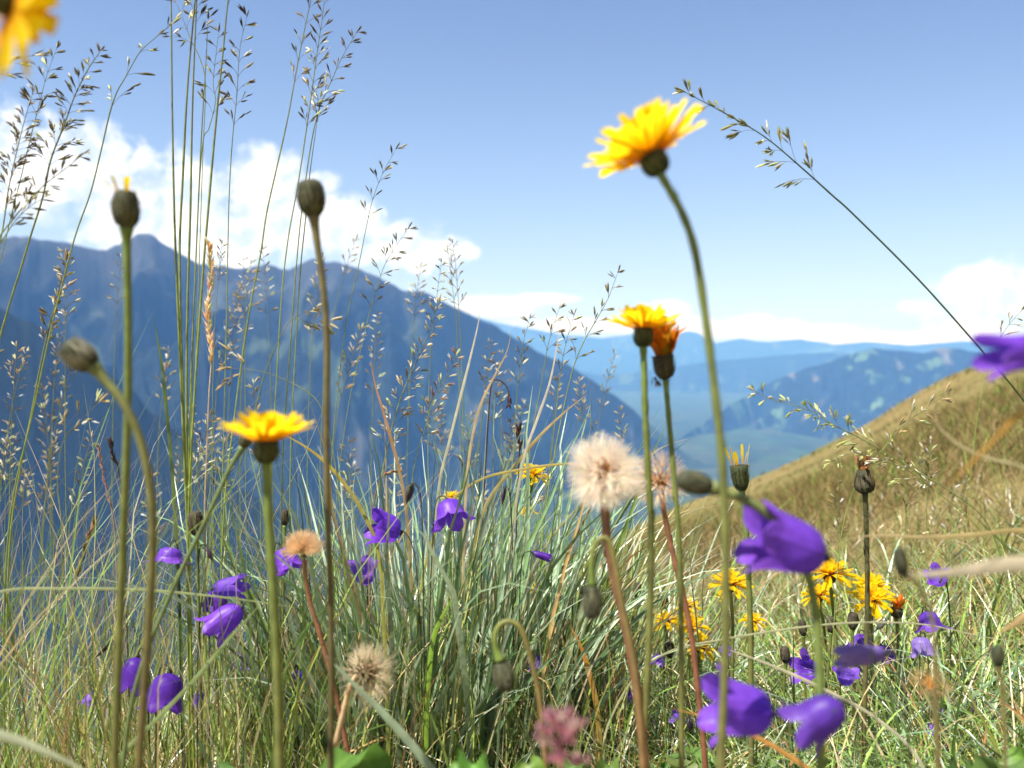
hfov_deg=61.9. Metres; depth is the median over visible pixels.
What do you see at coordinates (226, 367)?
seed grass
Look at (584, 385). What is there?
seed grass
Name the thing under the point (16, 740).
long straw
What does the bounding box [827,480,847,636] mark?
seed grass
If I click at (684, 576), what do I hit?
seed grass
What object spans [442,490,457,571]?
hawkbit flower
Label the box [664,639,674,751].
hawkbit bud
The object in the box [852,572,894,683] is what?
hawkbit flower
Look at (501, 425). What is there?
seed grass
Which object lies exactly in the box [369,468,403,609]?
spike grass
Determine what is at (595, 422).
seed grass
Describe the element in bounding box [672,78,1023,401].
seed grass
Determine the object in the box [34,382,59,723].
seed grass
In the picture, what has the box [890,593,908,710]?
wilted hawkbit
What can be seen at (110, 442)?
spike grass
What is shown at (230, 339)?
seed grass
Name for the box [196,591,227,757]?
harebell
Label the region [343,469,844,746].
grass tuft
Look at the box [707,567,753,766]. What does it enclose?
hawkbit flower
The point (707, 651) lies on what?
hawkbit flower
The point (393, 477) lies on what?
seed grass
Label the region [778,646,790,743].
hawkbit bud
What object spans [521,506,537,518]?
hawkbit flower
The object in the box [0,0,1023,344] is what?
sky
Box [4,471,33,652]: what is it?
seed grass
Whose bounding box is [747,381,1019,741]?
seed grass
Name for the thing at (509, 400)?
spike grass
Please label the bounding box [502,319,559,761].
long straw
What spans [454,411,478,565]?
seed grass
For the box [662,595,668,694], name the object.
hawkbit bud
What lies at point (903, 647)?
grass tuft
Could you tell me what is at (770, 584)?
seed grass
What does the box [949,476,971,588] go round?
seed grass
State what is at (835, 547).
seed grass
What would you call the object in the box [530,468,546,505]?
seed grass
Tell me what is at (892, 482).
seed grass
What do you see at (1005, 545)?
long straw
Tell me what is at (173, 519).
seed grass
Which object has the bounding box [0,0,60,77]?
hawkbit flower
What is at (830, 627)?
hawkbit bud
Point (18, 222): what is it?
seed grass
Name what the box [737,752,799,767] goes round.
leafy plant
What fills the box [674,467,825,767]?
hawkbit bud
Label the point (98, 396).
seed grass
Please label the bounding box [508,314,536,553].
seed grass
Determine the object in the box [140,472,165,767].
seed grass
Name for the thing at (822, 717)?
harebell
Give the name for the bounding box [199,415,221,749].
seed grass
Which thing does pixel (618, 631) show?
grass tuft
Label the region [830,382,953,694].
seed grass
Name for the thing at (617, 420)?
seed grass
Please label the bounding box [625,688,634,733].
harebell
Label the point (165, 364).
seed grass
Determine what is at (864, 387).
sunny mountain range
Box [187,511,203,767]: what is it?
hawkbit bud
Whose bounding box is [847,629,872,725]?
harebell
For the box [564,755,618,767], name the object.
leafy plant
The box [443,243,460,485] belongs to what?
seed grass
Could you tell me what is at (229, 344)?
seed grass
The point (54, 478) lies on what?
seed grass
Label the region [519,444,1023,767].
thin straw
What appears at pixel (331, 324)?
seed grass
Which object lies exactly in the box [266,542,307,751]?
harebell
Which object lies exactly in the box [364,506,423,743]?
harebell
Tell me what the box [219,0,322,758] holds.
seed grass
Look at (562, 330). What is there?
seed grass
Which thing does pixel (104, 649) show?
harebell bud
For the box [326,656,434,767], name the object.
long straw
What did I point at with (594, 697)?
long straw
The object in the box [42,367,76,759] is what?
seed grass
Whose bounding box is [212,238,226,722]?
seed grass
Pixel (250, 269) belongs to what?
seed grass
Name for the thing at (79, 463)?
seed grass
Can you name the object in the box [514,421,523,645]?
spike grass
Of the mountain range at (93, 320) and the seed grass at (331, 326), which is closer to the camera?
the seed grass at (331, 326)
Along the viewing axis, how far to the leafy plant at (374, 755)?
0.42 m
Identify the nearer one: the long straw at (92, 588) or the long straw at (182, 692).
the long straw at (182, 692)
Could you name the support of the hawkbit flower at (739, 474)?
on the meadow hillside
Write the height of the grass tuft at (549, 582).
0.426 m
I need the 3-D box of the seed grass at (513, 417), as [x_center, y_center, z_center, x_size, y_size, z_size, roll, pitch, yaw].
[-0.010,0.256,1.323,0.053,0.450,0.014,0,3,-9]
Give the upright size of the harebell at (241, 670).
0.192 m
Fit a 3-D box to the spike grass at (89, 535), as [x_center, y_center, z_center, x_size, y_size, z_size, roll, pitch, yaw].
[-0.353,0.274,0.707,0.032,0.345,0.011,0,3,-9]
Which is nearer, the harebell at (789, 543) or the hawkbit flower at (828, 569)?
the harebell at (789, 543)
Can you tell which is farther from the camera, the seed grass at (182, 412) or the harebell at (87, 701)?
the harebell at (87, 701)
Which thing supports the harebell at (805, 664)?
on the meadow hillside
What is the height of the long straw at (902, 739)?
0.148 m
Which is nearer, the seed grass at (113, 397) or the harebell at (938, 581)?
the harebell at (938, 581)
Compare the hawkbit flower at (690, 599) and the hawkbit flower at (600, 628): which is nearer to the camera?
the hawkbit flower at (600, 628)
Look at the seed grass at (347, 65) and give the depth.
0.66 m
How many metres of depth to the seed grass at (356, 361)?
1.19 m
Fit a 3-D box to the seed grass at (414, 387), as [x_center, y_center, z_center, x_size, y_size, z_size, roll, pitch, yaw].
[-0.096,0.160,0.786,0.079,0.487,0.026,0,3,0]
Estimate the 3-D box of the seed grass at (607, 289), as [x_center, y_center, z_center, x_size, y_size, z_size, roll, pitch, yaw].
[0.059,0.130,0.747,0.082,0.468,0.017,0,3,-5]
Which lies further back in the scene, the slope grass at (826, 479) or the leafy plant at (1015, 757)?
the slope grass at (826, 479)
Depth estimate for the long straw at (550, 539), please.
0.70 m
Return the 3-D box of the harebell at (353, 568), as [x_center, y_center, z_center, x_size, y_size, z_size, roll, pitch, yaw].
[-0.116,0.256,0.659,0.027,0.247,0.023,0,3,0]
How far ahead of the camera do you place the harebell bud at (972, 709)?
0.66 m
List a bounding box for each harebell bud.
[96,639,121,767]
[198,544,213,755]
[397,482,424,711]
[497,485,513,766]
[572,583,584,735]
[684,714,697,746]
[867,619,886,747]
[968,695,985,746]
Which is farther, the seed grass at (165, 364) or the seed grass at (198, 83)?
the seed grass at (165, 364)
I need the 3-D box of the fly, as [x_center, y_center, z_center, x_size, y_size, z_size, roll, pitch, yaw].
[0.071,-0.001,0.420,0.005,0.005,0.003,0,3,0]
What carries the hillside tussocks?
on the meadow hillside
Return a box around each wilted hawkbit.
[650,318,687,767]
[852,452,874,767]
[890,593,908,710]
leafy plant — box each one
[219,761,256,767]
[319,743,391,767]
[449,748,545,767]
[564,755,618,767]
[657,746,716,767]
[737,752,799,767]
[949,747,1023,767]
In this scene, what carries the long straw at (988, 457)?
on the meadow hillside
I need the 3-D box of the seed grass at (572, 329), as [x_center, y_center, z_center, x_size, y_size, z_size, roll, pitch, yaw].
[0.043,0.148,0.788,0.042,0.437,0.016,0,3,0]
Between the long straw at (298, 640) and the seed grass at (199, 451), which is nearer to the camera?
the long straw at (298, 640)
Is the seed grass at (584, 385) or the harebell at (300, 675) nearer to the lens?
the harebell at (300, 675)
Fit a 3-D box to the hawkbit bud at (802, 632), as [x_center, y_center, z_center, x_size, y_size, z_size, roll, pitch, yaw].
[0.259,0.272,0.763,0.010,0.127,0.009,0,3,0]
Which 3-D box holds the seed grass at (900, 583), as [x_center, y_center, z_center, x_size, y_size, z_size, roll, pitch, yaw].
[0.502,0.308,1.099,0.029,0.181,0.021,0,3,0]
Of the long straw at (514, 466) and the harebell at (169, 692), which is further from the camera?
the long straw at (514, 466)
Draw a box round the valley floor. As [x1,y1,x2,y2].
[0,391,830,766]
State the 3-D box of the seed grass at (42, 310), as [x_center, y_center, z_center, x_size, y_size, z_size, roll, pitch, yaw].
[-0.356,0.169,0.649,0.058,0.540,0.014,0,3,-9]
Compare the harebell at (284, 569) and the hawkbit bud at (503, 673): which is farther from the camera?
the harebell at (284, 569)
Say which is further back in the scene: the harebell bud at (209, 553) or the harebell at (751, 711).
the harebell bud at (209, 553)
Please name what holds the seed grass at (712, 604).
on the meadow hillside
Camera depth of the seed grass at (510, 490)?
1.21 m
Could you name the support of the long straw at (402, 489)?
on the meadow hillside
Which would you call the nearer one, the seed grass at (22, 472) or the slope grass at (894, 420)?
the seed grass at (22, 472)
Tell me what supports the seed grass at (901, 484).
on the meadow hillside
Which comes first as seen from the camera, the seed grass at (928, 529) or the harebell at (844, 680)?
the harebell at (844, 680)
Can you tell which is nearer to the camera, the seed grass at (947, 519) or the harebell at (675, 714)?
the harebell at (675, 714)
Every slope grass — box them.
[341,371,1023,664]
[586,369,1023,550]
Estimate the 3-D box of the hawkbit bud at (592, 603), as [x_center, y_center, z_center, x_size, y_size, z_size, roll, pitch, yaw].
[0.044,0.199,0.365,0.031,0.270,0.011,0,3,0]
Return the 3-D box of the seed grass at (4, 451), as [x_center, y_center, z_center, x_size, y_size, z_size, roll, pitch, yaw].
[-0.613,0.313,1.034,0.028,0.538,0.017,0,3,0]
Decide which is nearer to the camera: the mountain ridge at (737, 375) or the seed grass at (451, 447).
the seed grass at (451, 447)
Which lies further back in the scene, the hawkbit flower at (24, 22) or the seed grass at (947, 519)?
the seed grass at (947, 519)
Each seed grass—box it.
[0,40,65,262]
[0,44,110,338]
[0,86,45,241]
[0,148,90,236]
[0,188,54,243]
[0,346,30,497]
[0,420,29,748]
[0,421,13,482]
[0,435,15,748]
[2,12,180,767]
[4,341,27,759]
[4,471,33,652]
[6,250,73,761]
[7,49,49,78]
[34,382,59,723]
[36,429,61,730]
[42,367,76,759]
[47,309,66,644]
[49,247,81,746]
[57,390,109,767]
[69,429,95,733]
[107,253,122,606]
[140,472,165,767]
[155,345,176,659]
[163,0,213,622]
[169,404,196,729]
[170,0,194,767]
[178,0,207,695]
[183,0,212,767]
[183,409,216,657]
[187,0,229,767]
[188,10,217,767]
[189,23,231,586]
[192,419,207,585]
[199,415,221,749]
[200,304,342,717]
[203,432,233,742]
[209,286,242,705]
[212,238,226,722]
[213,437,234,705]
[216,343,348,740]
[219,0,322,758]
[220,3,257,699]
[225,280,245,701]
[232,256,252,681]
[234,259,262,633]
[246,377,262,632]
[256,246,277,502]
[268,0,333,767]
[280,25,366,625]
[289,89,335,765]
[304,253,328,532]
[319,234,358,567]
[326,322,369,580]
[330,142,407,478]
[331,460,359,537]
[333,222,417,574]
[336,436,358,555]
[364,311,385,640]
[367,293,448,617]
[373,454,405,554]
[383,468,406,559]
[402,346,464,752]
[405,260,427,612]
[424,395,443,548]
[425,258,445,551]
[432,412,453,592]
[443,237,466,574]
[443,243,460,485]
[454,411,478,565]
[474,469,489,524]
[475,338,498,528]
[483,359,504,591]
[494,349,510,556]
[494,405,521,534]
[497,445,524,576]
[498,418,518,518]
[504,399,528,525]
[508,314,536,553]
[521,301,566,572]
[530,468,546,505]
[537,264,624,624]
[541,308,581,543]
[545,373,562,588]
[572,376,589,562]
[583,420,598,543]
[587,348,618,564]
[614,406,630,614]
[671,533,690,582]
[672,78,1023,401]
[692,546,712,605]
[703,587,718,630]
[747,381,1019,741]
[758,581,779,615]
[779,512,794,623]
[799,538,836,613]
[823,447,1004,685]
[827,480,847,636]
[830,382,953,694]
[890,569,914,619]
[894,461,922,656]
[900,510,928,591]
[908,412,941,576]
[910,590,937,704]
[914,504,941,628]
[916,437,940,670]
[940,484,962,561]
[941,576,972,635]
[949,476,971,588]
[956,306,1023,736]
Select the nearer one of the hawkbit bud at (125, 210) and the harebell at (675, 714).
the hawkbit bud at (125, 210)
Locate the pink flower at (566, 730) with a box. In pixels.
[534,705,590,767]
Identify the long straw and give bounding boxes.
[0,587,295,607]
[0,730,80,767]
[119,597,266,762]
[153,316,185,767]
[273,598,339,763]
[288,437,389,754]
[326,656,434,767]
[371,364,415,688]
[415,463,656,623]
[424,599,451,767]
[430,297,482,760]
[457,395,585,746]
[462,331,511,743]
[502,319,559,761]
[516,438,687,737]
[571,628,601,760]
[602,621,1023,759]
[672,708,809,767]
[717,646,924,767]
[845,528,1023,539]
[909,556,1023,576]
[933,416,1023,469]
[945,409,1023,487]
[973,514,1016,555]
[997,612,1023,634]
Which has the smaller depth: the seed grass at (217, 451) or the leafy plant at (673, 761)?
the leafy plant at (673, 761)
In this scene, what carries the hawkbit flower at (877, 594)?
on the meadow hillside
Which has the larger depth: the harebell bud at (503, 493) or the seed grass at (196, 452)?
the seed grass at (196, 452)
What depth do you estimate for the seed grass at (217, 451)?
0.90 m
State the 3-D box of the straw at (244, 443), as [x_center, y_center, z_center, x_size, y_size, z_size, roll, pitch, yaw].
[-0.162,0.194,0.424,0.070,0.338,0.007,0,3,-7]
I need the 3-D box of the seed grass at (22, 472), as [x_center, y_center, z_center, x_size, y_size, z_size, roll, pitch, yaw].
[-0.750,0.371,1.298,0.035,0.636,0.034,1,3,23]
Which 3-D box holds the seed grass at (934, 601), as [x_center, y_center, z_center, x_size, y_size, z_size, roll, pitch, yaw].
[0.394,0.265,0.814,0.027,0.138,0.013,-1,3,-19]
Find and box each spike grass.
[66,512,98,758]
[95,441,121,750]
[106,436,130,755]
[201,233,216,767]
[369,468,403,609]
[480,379,511,642]
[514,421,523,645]
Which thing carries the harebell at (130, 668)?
on the meadow hillside
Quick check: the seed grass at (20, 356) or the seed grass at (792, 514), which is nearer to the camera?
the seed grass at (20, 356)
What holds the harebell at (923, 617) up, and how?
on the meadow hillside
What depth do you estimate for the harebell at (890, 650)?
0.82 m
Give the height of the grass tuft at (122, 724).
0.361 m
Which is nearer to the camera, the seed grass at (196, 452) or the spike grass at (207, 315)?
the spike grass at (207, 315)
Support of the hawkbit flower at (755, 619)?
on the meadow hillside
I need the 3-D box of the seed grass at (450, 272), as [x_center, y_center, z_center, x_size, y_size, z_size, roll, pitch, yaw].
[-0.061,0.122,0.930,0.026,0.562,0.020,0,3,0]
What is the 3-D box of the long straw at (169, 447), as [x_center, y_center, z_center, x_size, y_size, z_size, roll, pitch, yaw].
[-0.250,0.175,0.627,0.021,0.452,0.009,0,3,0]
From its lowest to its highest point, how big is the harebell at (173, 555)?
0.288 m
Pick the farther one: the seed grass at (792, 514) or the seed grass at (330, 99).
the seed grass at (792, 514)
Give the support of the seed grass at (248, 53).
on the meadow hillside
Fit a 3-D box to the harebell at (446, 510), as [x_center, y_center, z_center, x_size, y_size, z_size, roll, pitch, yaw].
[-0.044,0.224,0.619,0.037,0.286,0.031,0,3,0]
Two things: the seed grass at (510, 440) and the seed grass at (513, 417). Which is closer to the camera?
the seed grass at (510, 440)
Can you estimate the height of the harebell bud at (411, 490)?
0.297 m
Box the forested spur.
[0,308,404,717]
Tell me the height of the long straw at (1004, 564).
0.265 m
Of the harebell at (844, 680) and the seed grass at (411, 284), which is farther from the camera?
the seed grass at (411, 284)
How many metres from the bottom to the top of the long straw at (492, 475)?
0.315 m
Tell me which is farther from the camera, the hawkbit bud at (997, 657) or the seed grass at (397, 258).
the seed grass at (397, 258)
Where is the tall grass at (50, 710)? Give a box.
[0,310,741,767]
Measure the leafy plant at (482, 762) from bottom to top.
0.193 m
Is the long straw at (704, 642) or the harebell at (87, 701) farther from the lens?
the harebell at (87, 701)
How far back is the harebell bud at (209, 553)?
0.60 m
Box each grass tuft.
[0,488,455,767]
[2,550,372,767]
[27,386,743,767]
[260,459,745,751]
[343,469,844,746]
[354,563,1023,767]
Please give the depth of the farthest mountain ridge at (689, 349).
17157.32 m
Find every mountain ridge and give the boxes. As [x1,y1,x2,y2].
[474,316,1008,374]
[577,352,849,393]
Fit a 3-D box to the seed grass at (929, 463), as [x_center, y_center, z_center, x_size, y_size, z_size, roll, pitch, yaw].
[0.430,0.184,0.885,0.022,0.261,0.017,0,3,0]
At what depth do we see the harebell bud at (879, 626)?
0.74 m
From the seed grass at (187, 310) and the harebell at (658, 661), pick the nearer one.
the seed grass at (187, 310)
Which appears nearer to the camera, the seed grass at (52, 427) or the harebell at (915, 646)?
the harebell at (915, 646)
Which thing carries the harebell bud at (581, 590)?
on the meadow hillside
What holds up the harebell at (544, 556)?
on the meadow hillside
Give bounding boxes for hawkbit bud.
[56,336,156,767]
[102,174,142,767]
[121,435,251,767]
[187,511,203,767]
[280,509,288,753]
[295,178,334,767]
[492,619,547,767]
[581,535,645,767]
[630,616,638,725]
[632,582,641,718]
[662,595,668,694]
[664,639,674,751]
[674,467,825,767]
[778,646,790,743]
[797,619,806,699]
[825,616,835,693]
[847,612,858,745]
[892,546,938,767]
[987,644,1007,767]
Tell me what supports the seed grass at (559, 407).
on the meadow hillside
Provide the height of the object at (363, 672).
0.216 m
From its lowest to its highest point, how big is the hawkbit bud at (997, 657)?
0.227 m
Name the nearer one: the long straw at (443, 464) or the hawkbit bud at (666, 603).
the long straw at (443, 464)
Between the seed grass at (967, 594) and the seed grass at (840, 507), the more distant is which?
the seed grass at (840, 507)
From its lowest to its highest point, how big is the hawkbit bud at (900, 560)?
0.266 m
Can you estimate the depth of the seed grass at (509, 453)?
0.82 m
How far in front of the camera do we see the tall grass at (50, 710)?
0.62 m
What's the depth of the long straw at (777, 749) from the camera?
0.40 m
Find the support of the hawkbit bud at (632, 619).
on the meadow hillside
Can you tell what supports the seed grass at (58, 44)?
on the meadow hillside
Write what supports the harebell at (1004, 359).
on the meadow hillside
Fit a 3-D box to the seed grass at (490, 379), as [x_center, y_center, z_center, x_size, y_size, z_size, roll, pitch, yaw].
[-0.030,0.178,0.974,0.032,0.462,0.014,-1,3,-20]
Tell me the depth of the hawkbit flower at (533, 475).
0.82 m
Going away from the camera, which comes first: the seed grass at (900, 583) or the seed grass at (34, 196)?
the seed grass at (34, 196)
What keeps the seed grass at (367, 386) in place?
on the meadow hillside
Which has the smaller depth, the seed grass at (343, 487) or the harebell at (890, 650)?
the harebell at (890, 650)
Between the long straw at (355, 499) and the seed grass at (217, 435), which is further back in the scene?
the seed grass at (217, 435)
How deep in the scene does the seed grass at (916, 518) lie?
1.19 m
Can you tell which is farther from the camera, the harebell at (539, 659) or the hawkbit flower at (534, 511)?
the hawkbit flower at (534, 511)
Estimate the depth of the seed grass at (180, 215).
0.63 m
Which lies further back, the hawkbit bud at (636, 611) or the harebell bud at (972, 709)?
the hawkbit bud at (636, 611)
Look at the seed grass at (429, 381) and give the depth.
0.81 m
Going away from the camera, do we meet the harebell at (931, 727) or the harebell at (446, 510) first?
the harebell at (446, 510)
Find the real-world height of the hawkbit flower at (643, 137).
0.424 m
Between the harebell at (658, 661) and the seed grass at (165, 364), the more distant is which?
the seed grass at (165, 364)
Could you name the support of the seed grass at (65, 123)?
on the meadow hillside
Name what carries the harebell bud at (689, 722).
on the meadow hillside
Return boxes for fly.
[651,377,661,387]
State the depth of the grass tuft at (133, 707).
0.71 m
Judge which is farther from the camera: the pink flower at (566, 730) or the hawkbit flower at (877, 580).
the hawkbit flower at (877, 580)
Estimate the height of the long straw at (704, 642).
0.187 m
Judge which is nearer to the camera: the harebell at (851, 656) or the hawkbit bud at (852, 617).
the harebell at (851, 656)
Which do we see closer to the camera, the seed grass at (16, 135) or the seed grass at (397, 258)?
the seed grass at (16, 135)
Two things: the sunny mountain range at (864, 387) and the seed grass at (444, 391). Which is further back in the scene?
the sunny mountain range at (864, 387)
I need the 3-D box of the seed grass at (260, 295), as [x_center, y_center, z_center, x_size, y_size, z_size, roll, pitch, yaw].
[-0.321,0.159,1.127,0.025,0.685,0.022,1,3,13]
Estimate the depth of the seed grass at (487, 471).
1.30 m
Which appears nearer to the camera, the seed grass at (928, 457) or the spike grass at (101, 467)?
the spike grass at (101, 467)
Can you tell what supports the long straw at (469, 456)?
on the meadow hillside
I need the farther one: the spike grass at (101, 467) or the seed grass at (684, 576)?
the seed grass at (684, 576)
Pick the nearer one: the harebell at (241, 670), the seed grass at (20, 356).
the harebell at (241, 670)
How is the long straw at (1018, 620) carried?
on the meadow hillside
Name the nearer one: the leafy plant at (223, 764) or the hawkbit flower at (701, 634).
the leafy plant at (223, 764)
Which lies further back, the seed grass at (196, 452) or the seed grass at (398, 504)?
the seed grass at (196, 452)
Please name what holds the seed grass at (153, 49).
on the meadow hillside
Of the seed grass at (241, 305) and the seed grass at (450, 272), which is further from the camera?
the seed grass at (241, 305)
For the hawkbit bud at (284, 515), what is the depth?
0.66 m
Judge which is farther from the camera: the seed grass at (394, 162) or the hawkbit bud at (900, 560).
the seed grass at (394, 162)
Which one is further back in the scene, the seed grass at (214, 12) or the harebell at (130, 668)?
the seed grass at (214, 12)
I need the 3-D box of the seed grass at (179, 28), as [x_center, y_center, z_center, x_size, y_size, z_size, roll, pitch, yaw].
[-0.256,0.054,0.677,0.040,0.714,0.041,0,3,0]
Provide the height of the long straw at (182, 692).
0.258 m
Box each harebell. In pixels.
[78,692,106,767]
[121,647,150,767]
[136,663,182,767]
[142,539,192,761]
[193,601,263,767]
[194,687,207,705]
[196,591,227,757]
[197,573,250,767]
[234,647,253,755]
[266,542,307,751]
[287,665,308,739]
[347,554,377,631]
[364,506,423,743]
[428,495,476,745]
[517,549,551,760]
[528,650,549,715]
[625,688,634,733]
[651,649,664,720]
[665,704,685,759]
[695,661,802,767]
[719,644,734,676]
[732,499,876,767]
[777,693,859,767]
[788,646,814,684]
[831,666,859,752]
[833,641,910,767]
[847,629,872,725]
[875,640,904,687]
[908,632,940,720]
[915,606,951,726]
[922,562,951,679]
[922,718,939,738]
[971,333,1023,381]
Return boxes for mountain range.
[0,233,701,555]
[679,347,979,441]
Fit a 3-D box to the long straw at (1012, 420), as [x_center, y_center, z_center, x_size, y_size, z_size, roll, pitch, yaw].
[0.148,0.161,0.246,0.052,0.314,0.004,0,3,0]
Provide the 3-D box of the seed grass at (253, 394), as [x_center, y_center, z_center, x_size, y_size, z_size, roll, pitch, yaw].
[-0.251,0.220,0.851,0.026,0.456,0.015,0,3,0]
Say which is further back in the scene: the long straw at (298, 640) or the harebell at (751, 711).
the long straw at (298, 640)
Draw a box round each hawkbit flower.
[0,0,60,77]
[218,408,315,767]
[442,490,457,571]
[514,463,551,617]
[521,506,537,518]
[583,97,731,767]
[596,570,610,698]
[606,303,681,742]
[653,610,677,696]
[674,611,710,734]
[676,596,701,705]
[684,636,714,743]
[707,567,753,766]
[726,443,754,767]
[738,613,767,645]
[800,583,834,681]
[812,560,858,733]
[846,583,896,711]
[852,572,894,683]
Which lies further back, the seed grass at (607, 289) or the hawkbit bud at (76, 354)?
the seed grass at (607, 289)
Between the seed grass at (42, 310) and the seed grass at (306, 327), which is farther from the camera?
the seed grass at (306, 327)
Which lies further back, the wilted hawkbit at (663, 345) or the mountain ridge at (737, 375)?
the mountain ridge at (737, 375)
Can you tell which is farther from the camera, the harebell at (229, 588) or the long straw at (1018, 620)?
the harebell at (229, 588)
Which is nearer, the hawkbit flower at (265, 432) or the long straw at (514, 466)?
the hawkbit flower at (265, 432)
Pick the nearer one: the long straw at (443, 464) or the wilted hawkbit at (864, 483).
the wilted hawkbit at (864, 483)
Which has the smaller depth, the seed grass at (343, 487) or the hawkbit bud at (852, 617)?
the hawkbit bud at (852, 617)
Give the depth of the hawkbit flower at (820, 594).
0.84 m
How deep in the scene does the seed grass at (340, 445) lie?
1.11 m
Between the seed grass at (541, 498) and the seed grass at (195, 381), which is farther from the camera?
the seed grass at (541, 498)
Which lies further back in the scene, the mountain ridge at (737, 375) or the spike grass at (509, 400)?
the mountain ridge at (737, 375)
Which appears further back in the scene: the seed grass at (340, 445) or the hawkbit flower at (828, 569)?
the seed grass at (340, 445)
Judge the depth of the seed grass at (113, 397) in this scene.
1.24 m
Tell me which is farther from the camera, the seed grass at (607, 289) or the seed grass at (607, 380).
the seed grass at (607, 380)
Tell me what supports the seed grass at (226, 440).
on the meadow hillside
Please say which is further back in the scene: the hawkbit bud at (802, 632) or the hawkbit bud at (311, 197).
the hawkbit bud at (802, 632)
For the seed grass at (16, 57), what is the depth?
0.52 m
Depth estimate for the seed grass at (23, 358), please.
1.05 m
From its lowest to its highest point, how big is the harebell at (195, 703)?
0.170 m
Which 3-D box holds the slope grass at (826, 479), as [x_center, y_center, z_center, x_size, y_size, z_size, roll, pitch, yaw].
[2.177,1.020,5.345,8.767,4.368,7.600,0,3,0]
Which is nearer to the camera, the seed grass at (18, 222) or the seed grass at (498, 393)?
the seed grass at (18, 222)
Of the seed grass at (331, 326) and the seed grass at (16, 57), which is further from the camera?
the seed grass at (331, 326)
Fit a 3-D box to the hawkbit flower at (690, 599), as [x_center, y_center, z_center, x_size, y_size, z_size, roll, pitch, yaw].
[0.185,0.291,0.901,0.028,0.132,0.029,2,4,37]
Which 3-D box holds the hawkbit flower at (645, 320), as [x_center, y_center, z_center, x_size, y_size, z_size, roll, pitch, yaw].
[0.063,0.149,0.411,0.034,0.374,0.035,-1,3,-22]
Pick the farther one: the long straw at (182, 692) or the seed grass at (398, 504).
the seed grass at (398, 504)
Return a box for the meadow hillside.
[97,366,1023,767]
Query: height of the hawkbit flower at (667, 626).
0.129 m
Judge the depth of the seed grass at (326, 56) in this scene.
0.64 m
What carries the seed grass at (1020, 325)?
on the meadow hillside
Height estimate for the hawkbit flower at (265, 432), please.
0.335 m
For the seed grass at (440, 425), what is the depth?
1.11 m
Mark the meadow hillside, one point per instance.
(831, 450)
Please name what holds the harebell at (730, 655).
on the meadow hillside
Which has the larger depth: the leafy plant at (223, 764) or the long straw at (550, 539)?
the long straw at (550, 539)
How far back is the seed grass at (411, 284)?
1.25 m
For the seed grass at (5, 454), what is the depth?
0.82 m
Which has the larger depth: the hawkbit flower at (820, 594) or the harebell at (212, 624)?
the hawkbit flower at (820, 594)
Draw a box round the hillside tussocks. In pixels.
[539,366,975,562]
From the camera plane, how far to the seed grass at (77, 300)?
0.81 m
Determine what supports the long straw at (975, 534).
on the meadow hillside
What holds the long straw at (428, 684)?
on the meadow hillside

